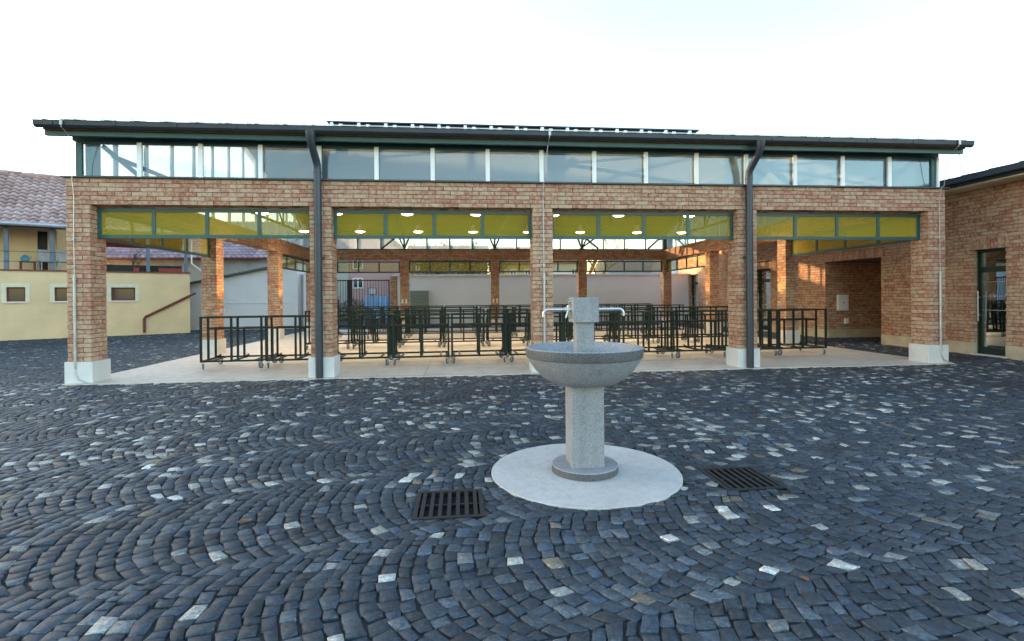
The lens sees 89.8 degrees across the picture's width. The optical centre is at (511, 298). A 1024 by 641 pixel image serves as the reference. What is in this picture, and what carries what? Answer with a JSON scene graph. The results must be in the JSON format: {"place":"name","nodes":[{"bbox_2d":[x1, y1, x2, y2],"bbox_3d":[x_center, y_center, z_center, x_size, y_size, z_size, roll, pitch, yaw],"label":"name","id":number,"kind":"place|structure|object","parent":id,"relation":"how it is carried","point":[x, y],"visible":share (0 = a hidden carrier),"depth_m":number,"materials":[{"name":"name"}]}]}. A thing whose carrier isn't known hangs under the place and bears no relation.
{"place":"outdoors","nodes":[
{"label":"outdoors","id":0,"kind":"place"},
{"bbox_2d":[67,221,308,281],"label":"tiled house","id":1,"kind":"structure","parent":0,"point":[238,258],"depth_m":27.39,"materials":[{"name":"paint"}]},
{"bbox_2d":[282,239,348,313],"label":"beige house","id":2,"kind":"structure","parent":0,"point":[342,245],"depth_m":35.81,"materials":[{"name":"white paint"}]},
{"bbox_2d":[337,317,390,324],"bbox_3d":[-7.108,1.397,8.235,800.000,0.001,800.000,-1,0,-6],"label":"ground","id":3,"kind":"structure","parent":0,"point":[345,321],"depth_m":28.89,"materials":[{"name":"grey"}]},
{"bbox_2d":[0,169,200,340],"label":"yellow house","id":4,"kind":"structure","parent":3,"relation":"on","point":[147,299],"depth_m":18.95,"materials":[{"name":"paint"}]},
{"bbox_2d":[1,283,29,302],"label":"window","id":5,"kind":"structure","parent":4,"relation":"in","point":[16,292],"depth_m":17.54,"materials":[{"name":"white paint"}]},
{"bbox_2d":[38,231,47,269],"bbox_3d":[-17.432,-1.723,19.111,0.280,1.530,0.040,-1,0,-37],"label":"dark door","id":6,"kind":"structure","parent":4,"relation":"in","point":[42,236],"depth_m":19.10,"materials":[{"name":"glass"}]},
{"bbox_2d":[37,249,55,269],"bbox_3d":[-16.889,-1.357,18.648,0.490,0.850,0.400,0,0,35],"label":"garden chair","id":7,"kind":"object","parent":4,"relation":"on","point":[42,256],"visible":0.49,"depth_m":18.67,"materials":[{"name":"grey plastic"}]},
{"bbox_2d":[50,284,67,301],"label":"window","id":8,"kind":"structure","parent":4,"relation":"in","point":[60,293],"depth_m":18.21,"materials":[{"name":"white paint"}]},
{"bbox_2d":[55,250,67,269],"bbox_3d":[-16.492,-1.362,18.951,0.490,0.850,0.400,0,0,35],"label":"garden chair","id":9,"kind":"object","parent":4,"relation":"on","point":[61,255],"visible":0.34,"depth_m":18.98,"materials":[{"name":"grey plastic"}]},
{"bbox_2d":[107,284,138,301],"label":"window","id":10,"kind":"structure","parent":4,"relation":"in","point":[115,293],"depth_m":19.29,"materials":[{"name":"white paint"}]},
{"bbox_2d":[190,260,305,329],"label":"outbuilding","id":11,"kind":"structure","parent":3,"relation":"on","point":[245,293],"depth_m":22.39,"materials":[{"name":"white paint"}]},
{"bbox_2d":[337,280,389,324],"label":"metal gate","id":12,"kind":"structure","parent":3,"relation":"on","point":[349,293],"depth_m":23.36,"materials":[{"name":"metal"}]},
{"bbox_2d":[390,276,396,322],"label":"gate pier","id":13,"kind":"structure","parent":3,"relation":"on","point":[393,290],"depth_m":23.46,"materials":[{"name":"brick"}]},
{"bbox_2d":[398,239,459,274],"bbox_3d":[-5.283,-1.611,33.951,4.929,5.797,3.963,-1,0,-6],"label":"bare tree","id":14,"kind":"object","parent":3,"relation":"on","point":[412,247],"visible":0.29,"depth_m":33.21,"materials":[{"name":"brown plant"}]},
{"bbox_2d":[411,241,456,274],"bbox_3d":[-4.843,-1.276,33.312,2.986,5.097,3.050,0,0,27],"label":"brown tree","id":15,"kind":"object","parent":3,"relation":"on","point":[440,266],"visible":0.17,"depth_m":33.15,"materials":[{"name":"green plant"}]},
{"bbox_2d":[491,247,530,273],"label":"ochre house","id":16,"kind":"structure","parent":3,"relation":"on","point":[524,266],"depth_m":56.24,"materials":[{"name":"yellow paint"}]},
{"bbox_2d":[391,273,688,325],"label":"boundary wall","id":17,"kind":"structure","parent":3,"relation":"on","point":[460,289],"depth_m":24.14,"materials":[{"name":"white paint"}]},
{"bbox_2d":[552,260,576,273],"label":"cream house","id":18,"kind":"structure","parent":3,"relation":"on","point":[555,265],"depth_m":55.71,"materials":[{"name":"white paint"}]},
{"bbox_2d":[565,239,634,273],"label":"bare tree","id":19,"kind":"object","parent":3,"relation":"on","point":[616,247],"visible":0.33,"depth_m":48.16,"materials":[{"name":"brown plant"}]},
{"bbox_2d":[588,260,652,273],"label":"grey roofed house","id":20,"kind":"structure","parent":3,"relation":"on","point":[631,266],"depth_m":56.76,"materials":[{"name":"white paint"}]},
{"bbox_2d":[661,160,1023,360],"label":"brick building","id":21,"kind":"structure","parent":3,"relation":"on","point":[984,259],"depth_m":11.59,"materials":[{"name":"brown brick"}]},
{"bbox_2d":[691,274,698,322],"bbox_3d":[8.691,0.017,24.362,0.240,2.320,0.980,-1,0,-6],"label":"door","id":22,"kind":"structure","parent":21,"relation":"in","point":[694,296],"depth_m":24.57,"materials":[{"name":"green paint"}]},
{"bbox_2d":[757,269,770,330],"bbox_3d":[9.242,0.061,18.790,0.240,2.270,0.980,-1,0,-6],"label":"door","id":23,"kind":"structure","parent":21,"relation":"in","point":[764,302],"depth_m":18.96,"materials":[{"name":"green paint"}]},
{"bbox_2d":[837,295,848,310],"bbox_3d":[10.022,0.123,15.578,0.340,0.480,0.075,-1,0,-6],"label":"meter cabinet","id":24,"kind":"object","parent":21,"relation":"attached to","point":[842,302],"visible":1,"depth_m":15.55,"materials":[{"name":"grey metal"}]},
{"bbox_2d":[969,248,1006,358],"bbox_3d":[10.036,0.093,10.754,0.240,2.260,0.750,-1,0,-6],"label":"door","id":25,"kind":"structure","parent":21,"relation":"in","point":[991,293],"depth_m":10.83,"materials":[{"name":"green paint"}]},
{"bbox_2d":[343,239,402,316],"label":"pink house","id":26,"kind":"structure","parent":0,"point":[371,244],"depth_m":36.07,"materials":[{"name":"white paint"}]},
{"bbox_2d":[364,295,390,317],"bbox_3d":[-7.283,0.538,30.367,2.780,1.530,0.150,-1,0,-6],"label":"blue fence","id":27,"kind":"object","parent":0,"point":[377,301],"visible":0.27,"depth_m":30.26,"materials":[{"name":"metal"}]},
{"bbox_2d":[407,246,488,274],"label":"brown house","id":28,"kind":"structure","parent":0,"point":[418,247],"depth_m":61.46,"materials":[{"name":"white paint"}]},
{"bbox_2d":[62,325,954,385],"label":"floor","id":29,"kind":"structure","parent":0,"point":[186,370],"depth_m":10.29,"materials":[{"name":"concrete"}]},
{"bbox_2d":[199,315,276,369],"bbox_3d":[-5.295,0.824,10.007,1.134,0.987,0.872,-1,0,-7],"label":"stall rack","id":30,"kind":"object","parent":29,"relation":"on","point":[260,359],"visible":0.87,"depth_m":9.81,"materials":[{"name":"black metal"}]},
{"bbox_2d":[265,315,310,367],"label":"stall rack","id":31,"kind":"object","parent":29,"relation":"on","point":[281,359],"visible":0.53,"depth_m":9.95,"materials":[{"name":"metal"}]},
{"bbox_2d":[304,310,356,349],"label":"stall rack","id":32,"kind":"object","parent":29,"relation":"on","point":[346,343],"visible":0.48,"depth_m":13.26,"materials":[{"name":"metal"}]},
{"bbox_2d":[337,308,372,338],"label":"stall rack","id":33,"kind":"object","parent":29,"relation":"on","point":[342,333],"visible":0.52,"depth_m":16.54,"materials":[{"name":"metal"}]},
{"bbox_2d":[337,314,392,364],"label":"stall rack","id":34,"kind":"object","parent":29,"relation":"on","point":[388,325],"visible":0.67,"depth_m":10.17,"materials":[{"name":"metal"}]},
{"bbox_2d":[351,310,398,348],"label":"stall rack","id":35,"kind":"object","parent":29,"relation":"on","point":[372,319],"visible":0.6,"depth_m":13.41,"materials":[{"name":"metal"}]},
{"bbox_2d":[371,307,407,338],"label":"stall rack","id":36,"kind":"object","parent":29,"relation":"on","point":[405,334],"visible":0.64,"depth_m":16.42,"materials":[{"name":"metal"}]},
{"bbox_2d":[382,306,413,331],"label":"stall rack","id":37,"kind":"object","parent":29,"relation":"on","point":[412,322],"visible":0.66,"depth_m":19.27,"materials":[{"name":"metal"}]},
{"bbox_2d":[398,309,442,347],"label":"stall rack","id":38,"kind":"object","parent":29,"relation":"on","point":[403,342],"visible":0.91,"depth_m":13.55,"materials":[{"name":"metal"}]},
{"bbox_2d":[392,313,449,364],"bbox_3d":[-1.828,0.791,10.423,1.134,0.987,0.872,-1,0,-7],"label":"stall rack","id":39,"kind":"object","parent":29,"relation":"on","point":[395,352],"visible":1,"depth_m":10.06,"materials":[{"name":"metal"}]},
{"bbox_2d":[407,307,442,337],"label":"stall rack","id":40,"kind":"object","parent":29,"relation":"on","point":[411,333],"visible":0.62,"depth_m":16.49,"materials":[{"name":"metal"}]},
{"bbox_2d":[413,306,443,330],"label":"stall rack","id":41,"kind":"object","parent":29,"relation":"on","point":[416,328],"visible":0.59,"depth_m":19.30,"materials":[{"name":"metal"}]},
{"bbox_2d":[445,305,474,330],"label":"stall rack","id":42,"kind":"object","parent":29,"relation":"on","point":[473,327],"visible":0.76,"depth_m":19.41,"materials":[{"name":"metal"}]},
{"bbox_2d":[444,307,477,337],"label":"stall rack","id":43,"kind":"object","parent":29,"relation":"on","point":[461,331],"visible":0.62,"depth_m":16.63,"materials":[{"name":"metal"}]},
{"bbox_2d":[442,309,484,346],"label":"stall rack","id":44,"kind":"object","parent":29,"relation":"on","point":[482,340],"visible":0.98,"depth_m":13.45,"materials":[{"name":"metal"}]},
{"bbox_2d":[450,312,506,362],"bbox_3d":[-0.701,0.781,10.574,1.134,0.987,0.872,-1,0,-7],"label":"stall rack","id":45,"kind":"object","parent":29,"relation":"on","point":[502,352],"visible":1,"depth_m":10.22,"materials":[{"name":"metal"}]},
{"bbox_2d":[475,305,504,329],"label":"stall rack","id":46,"kind":"object","parent":29,"relation":"on","point":[490,311],"visible":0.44,"depth_m":19.71,"materials":[{"name":"metal"}]},
{"bbox_2d":[480,306,513,336],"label":"stall rack","id":47,"kind":"object","parent":29,"relation":"on","point":[496,330],"visible":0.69,"depth_m":16.74,"materials":[{"name":"metal"}]},
{"bbox_2d":[32,116,974,383],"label":"market hall","id":48,"kind":"structure","parent":29,"relation":"on","point":[738,196],"depth_m":9.26,"materials":[{"name":"brick"}]},
{"bbox_2d":[75,141,135,175],"bbox_3d":[-6.576,-2.256,8.395,0.977,0.586,0.060,-1,0,-6],"label":"clerestory window","id":49,"kind":"structure","parent":48,"relation":"in","point":[79,145],"depth_m":8.33,"materials":[{"name":"teal paint"}]},
{"bbox_2d":[113,145,118,175],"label":"clerestory window","id":50,"kind":"structure","parent":48,"relation":"in","point":[115,147],"depth_m":9.28,"materials":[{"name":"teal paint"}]},
{"bbox_2d":[144,145,148,175],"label":"clerestory window","id":51,"kind":"structure","parent":48,"relation":"in","point":[146,148],"depth_m":10.19,"materials":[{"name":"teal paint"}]},
{"bbox_2d":[105,214,209,256],"bbox_3d":[-7.185,-1.243,10.555,0.044,0.490,3.902,-1,0,-6],"label":"transom window","id":52,"kind":"structure","parent":48,"relation":"in","point":[121,241],"depth_m":10.54,"materials":[{"name":"yellow glass"}]},
{"bbox_2d":[136,142,197,176],"bbox_3d":[-5.634,-2.264,8.474,0.983,0.586,0.088,-1,0,-6],"label":"clerestory window","id":53,"kind":"structure","parent":48,"relation":"in","point":[139,145],"depth_m":8.42,"materials":[{"name":"teal paint"}]},
{"bbox_2d":[97,208,309,238],"bbox_3d":[-5.101,-1.253,8.610,3.406,0.490,0.044,-1,0,-6],"label":"transom window","id":54,"kind":"structure","parent":48,"relation":"in","point":[101,212],"depth_m":8.59,"materials":[{"name":"yellow glass"}]},
{"bbox_2d":[198,143,257,177],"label":"clerestory window","id":55,"kind":"structure","parent":48,"relation":"in","point":[201,146],"depth_m":8.51,"materials":[{"name":"teal paint"}]},
{"bbox_2d":[258,145,316,178],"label":"clerestory window","id":56,"kind":"structure","parent":48,"relation":"in","point":[260,147],"depth_m":8.58,"materials":[{"name":"teal paint"}]},
{"bbox_2d":[282,254,310,272],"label":"transom window","id":57,"kind":"structure","parent":48,"relation":"in","point":[285,256],"depth_m":19.00,"materials":[{"name":"glass"}]},
{"bbox_2d":[317,146,373,179],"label":"clerestory window","id":58,"kind":"structure","parent":48,"relation":"in","point":[319,148],"depth_m":8.73,"materials":[{"name":"teal paint"}]},
{"bbox_2d":[336,261,399,272],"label":"transom window","id":59,"kind":"structure","parent":48,"relation":"in","point":[371,266],"depth_m":21.32,"materials":[{"name":"glass"}]},
{"bbox_2d":[374,147,429,179],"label":"clerestory window","id":60,"kind":"structure","parent":48,"relation":"in","point":[376,149],"depth_m":8.77,"materials":[{"name":"teal paint"}]},
{"bbox_2d":[334,210,530,238],"bbox_3d":[-1.356,-1.288,8.980,3.406,0.490,0.044,-1,0,-6],"label":"transom window","id":61,"kind":"structure","parent":48,"relation":"in","point":[434,234],"depth_m":8.96,"materials":[{"name":"teal paint"}]},
{"bbox_2d":[409,261,490,272],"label":"transom window","id":62,"kind":"structure","parent":48,"relation":"in","point":[462,266],"depth_m":21.66,"materials":[{"name":"glass"}]},
{"bbox_2d":[430,148,484,180],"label":"clerestory window","id":63,"kind":"structure","parent":48,"relation":"in","point":[432,150],"depth_m":8.89,"materials":[{"name":"teal paint"}]},
{"bbox_2d":[485,149,538,181],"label":"clerestory window","id":64,"kind":"structure","parent":48,"relation":"in","point":[487,151],"depth_m":8.98,"materials":[{"name":"teal paint"}]},
{"bbox_2d":[499,261,577,272],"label":"transom window","id":65,"kind":"structure","parent":48,"relation":"in","point":[564,266],"depth_m":22.11,"materials":[{"name":"teal paint"}]},
{"bbox_2d":[539,150,591,181],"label":"clerestory window","id":66,"kind":"structure","parent":48,"relation":"in","point":[541,152],"depth_m":9.04,"materials":[{"name":"teal paint"}]},
{"bbox_2d":[592,151,643,182],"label":"clerestory window","id":67,"kind":"structure","parent":48,"relation":"in","point":[594,153],"depth_m":9.17,"materials":[{"name":"teal paint"}]},
{"bbox_2d":[586,261,661,271],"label":"transom window","id":68,"kind":"structure","parent":48,"relation":"in","point":[591,266],"depth_m":22.36,"materials":[{"name":"yellow glass"}]},
{"bbox_2d":[552,211,732,239],"bbox_3d":[2.390,-1.323,9.350,3.406,0.490,0.044,-1,0,-6],"label":"transom window","id":69,"kind":"structure","parent":48,"relation":"in","point":[687,236],"depth_m":9.34,"materials":[{"name":"yellow glass"}]},
{"bbox_2d":[643,152,693,183],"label":"clerestory window","id":70,"kind":"structure","parent":48,"relation":"in","point":[645,156],"depth_m":9.26,"materials":[{"name":"white paint"}]},
{"bbox_2d":[667,254,704,271],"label":"transom window","id":71,"kind":"structure","parent":48,"relation":"in","point":[674,264],"depth_m":20.56,"materials":[{"name":"yellow glass"}]},
{"bbox_2d":[694,153,743,183],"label":"clerestory window","id":72,"kind":"structure","parent":48,"relation":"in","point":[696,155],"depth_m":9.33,"materials":[{"name":"white paint"}]},
{"bbox_2d":[719,172,732,234],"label":"clerestory window","id":73,"kind":"structure","parent":48,"relation":"in","point":[729,179],"depth_m":17.58,"materials":[{"name":"glass"}]},
{"bbox_2d":[748,157,764,227],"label":"clerestory window","id":74,"kind":"structure","parent":48,"relation":"in","point":[757,179],"depth_m":15.58,"materials":[{"name":"glass"}]},
{"bbox_2d":[743,154,791,184],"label":"clerestory window","id":75,"kind":"structure","parent":48,"relation":"in","point":[745,158],"depth_m":9.47,"materials":[{"name":"white paint"}]},
{"bbox_2d":[765,157,783,224],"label":"clerestory window","id":76,"kind":"structure","parent":48,"relation":"in","point":[774,166],"depth_m":14.79,"materials":[{"name":"glass"}]},
{"bbox_2d":[784,157,805,221],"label":"clerestory window","id":77,"kind":"structure","parent":48,"relation":"in","point":[801,162],"depth_m":13.83,"materials":[{"name":"glass"}]},
{"bbox_2d":[792,155,839,185],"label":"clerestory window","id":78,"kind":"structure","parent":48,"relation":"in","point":[794,157],"depth_m":9.53,"materials":[{"name":"teal paint"}]},
{"bbox_2d":[806,158,830,184],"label":"clerestory window","id":79,"kind":"structure","parent":48,"relation":"in","point":[818,170],"depth_m":13.02,"materials":[{"name":"glass"}]},
{"bbox_2d":[756,213,919,239],"bbox_3d":[6.136,-1.357,9.720,3.406,0.490,0.044,-1,0,-6],"label":"transom window","id":80,"kind":"structure","parent":48,"relation":"in","point":[837,224],"depth_m":9.71,"materials":[{"name":"teal paint"}]},
{"bbox_2d":[831,158,859,185],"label":"clerestory window","id":81,"kind":"structure","parent":48,"relation":"in","point":[852,166],"depth_m":12.04,"materials":[{"name":"glass"}]},
{"bbox_2d":[791,218,911,255],"bbox_3d":[7.798,-1.382,12.036,0.044,0.490,3.902,-1,0,-6],"label":"transom window","id":82,"kind":"structure","parent":48,"relation":"in","point":[816,243],"depth_m":12.06,"materials":[{"name":"yellow glass"}]},
{"bbox_2d":[839,156,886,185],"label":"clerestory window","id":83,"kind":"structure","parent":48,"relation":"in","point":[842,158],"depth_m":9.62,"materials":[{"name":"teal paint"}]},
{"bbox_2d":[859,159,892,185],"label":"clerestory window","id":84,"kind":"structure","parent":48,"relation":"in","point":[869,168],"depth_m":11.29,"materials":[{"name":"glass"}]},
{"bbox_2d":[893,159,928,186],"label":"clerestory window","id":85,"kind":"structure","parent":48,"relation":"in","point":[907,179],"depth_m":10.48,"materials":[{"name":"glass"}]},
{"bbox_2d":[886,157,939,186],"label":"clerestory window","id":86,"kind":"structure","parent":48,"relation":"in","point":[934,163],"depth_m":9.79,"materials":[{"name":"teal paint"}]},
{"bbox_2d":[485,308,528,345],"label":"stall rack","id":87,"kind":"object","parent":29,"relation":"on","point":[525,338],"visible":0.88,"depth_m":13.80,"materials":[{"name":"metal"}]},
{"bbox_2d":[506,312,563,361],"bbox_3d":[0.446,0.770,10.712,1.134,0.987,0.872,-1,0,-7],"label":"stall rack","id":88,"kind":"object","parent":29,"relation":"on","point":[509,340],"visible":0.4,"depth_m":10.52,"materials":[{"name":"metal"}]},
{"bbox_2d":[527,308,571,342],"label":"stall rack","id":89,"kind":"object","parent":29,"relation":"on","point":[570,331],"visible":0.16,"depth_m":13.93,"materials":[{"name":"metal"}]},
{"bbox_2d":[561,311,619,342],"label":"stall rack","id":90,"kind":"object","parent":29,"relation":"on","point":[599,322],"visible":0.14,"depth_m":10.65,"materials":[{"name":"metal"}]},
{"bbox_2d":[570,307,613,341],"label":"stall rack","id":91,"kind":"object","parent":29,"relation":"on","point":[604,338],"visible":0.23,"depth_m":14.15,"materials":[{"name":"metal"}]},
{"bbox_2d":[607,307,654,342],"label":"stall rack","id":92,"kind":"object","parent":29,"relation":"on","point":[632,335],"visible":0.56,"depth_m":14.14,"materials":[{"name":"metal"}]},
{"bbox_2d":[615,310,674,357],"bbox_3d":[2.762,0.748,10.974,1.134,0.987,0.872,-1,0,-6],"label":"stall rack","id":93,"kind":"object","parent":29,"relation":"on","point":[648,321],"visible":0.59,"depth_m":10.81,"materials":[{"name":"metal"}]},
{"bbox_2d":[644,304,683,333],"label":"stall rack","id":94,"kind":"object","parent":29,"relation":"on","point":[668,305],"visible":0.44,"depth_m":17.32,"materials":[{"name":"metal"}]},
{"bbox_2d":[646,306,695,342],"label":"stall rack","id":95,"kind":"object","parent":29,"relation":"on","point":[657,336],"visible":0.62,"depth_m":14.31,"materials":[{"name":"metal"}]},
{"bbox_2d":[660,310,726,357],"bbox_3d":[3.904,0.738,11.117,1.134,0.987,0.872,-1,0,-7],"label":"stall rack","id":96,"kind":"object","parent":29,"relation":"on","point":[708,347],"visible":0.84,"depth_m":10.95,"materials":[{"name":"metal"}]},
{"bbox_2d":[684,306,728,341],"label":"stall rack","id":97,"kind":"object","parent":29,"relation":"on","point":[704,333],"visible":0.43,"depth_m":14.41,"materials":[{"name":"metal"}]},
{"bbox_2d":[709,309,778,355],"bbox_3d":[5.051,0.727,11.258,1.134,0.987,0.872,-1,0,-6],"label":"stall rack","id":98,"kind":"object","parent":29,"relation":"on","point":[759,345],"visible":0.42,"depth_m":11.16,"materials":[{"name":"metal"}]},
{"bbox_2d":[757,308,826,354],"bbox_3d":[6.185,0.716,11.430,1.134,0.987,0.872,-1,0,-6],"label":"stall rack","id":99,"kind":"object","parent":29,"relation":"on","point":[801,344],"visible":0.79,"depth_m":11.25,"materials":[{"name":"metal"}]},
{"bbox_2d":[0,322,1023,640],"bbox_3d":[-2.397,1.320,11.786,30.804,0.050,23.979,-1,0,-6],"label":"paving","id":100,"kind":"structure","parent":0,"point":[790,428],"depth_m":3.23,"materials":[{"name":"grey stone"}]},
{"bbox_2d":[410,291,428,326],"bbox_3d":[-4.221,0.461,23.474,0.820,1.630,0.320,-1,0,-6],"label":"vent cabinet","id":101,"kind":"object","parent":100,"relation":"on","point":[419,298],"visible":0.46,"depth_m":23.33,"materials":[{"name":"grey metal"}]},
{"bbox_2d":[411,488,484,520],"bbox_3d":[-0.406,1.341,3.335,0.445,0.032,0.450,-1,0,-6],"label":"drain grate","id":102,"kind":"object","parent":100,"relation":"on","point":[442,505],"visible":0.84,"depth_m":3.33,"materials":[{"name":"metal"}]},
{"bbox_2d":[491,444,682,510],"bbox_3d":[0.557,1.338,3.936,1.428,0.058,1.428,-1,0,-6],"label":"paving circle","id":103,"kind":"object","parent":100,"relation":"on","point":[640,479],"visible":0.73,"depth_m":3.68,"materials":[{"name":"stone"}]},
{"bbox_2d":[525,297,643,481],"bbox_3d":[0.551,0.651,3.933,0.896,1.318,0.896,-1,0,-6],"label":"drinking fountain","id":104,"kind":"object","parent":103,"relation":"on","point":[583,367],"visible":1,"depth_m":3.81,"materials":[{"name":"stone"}]},
{"bbox_2d":[698,466,787,491],"bbox_3d":[1.665,1.321,3.753,0.430,0.032,0.455,-1,0,-6],"label":"drain grate","id":105,"kind":"object","parent":100,"relation":"on","point":[743,478],"visible":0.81,"depth_m":3.73,"materials":[{"name":"metal"}]},
{"bbox_2d":[0,0,1023,273],"label":"sky","id":106,"kind":"structure","parent":0,"point":[931,69],"materials":[{"name":"white"}]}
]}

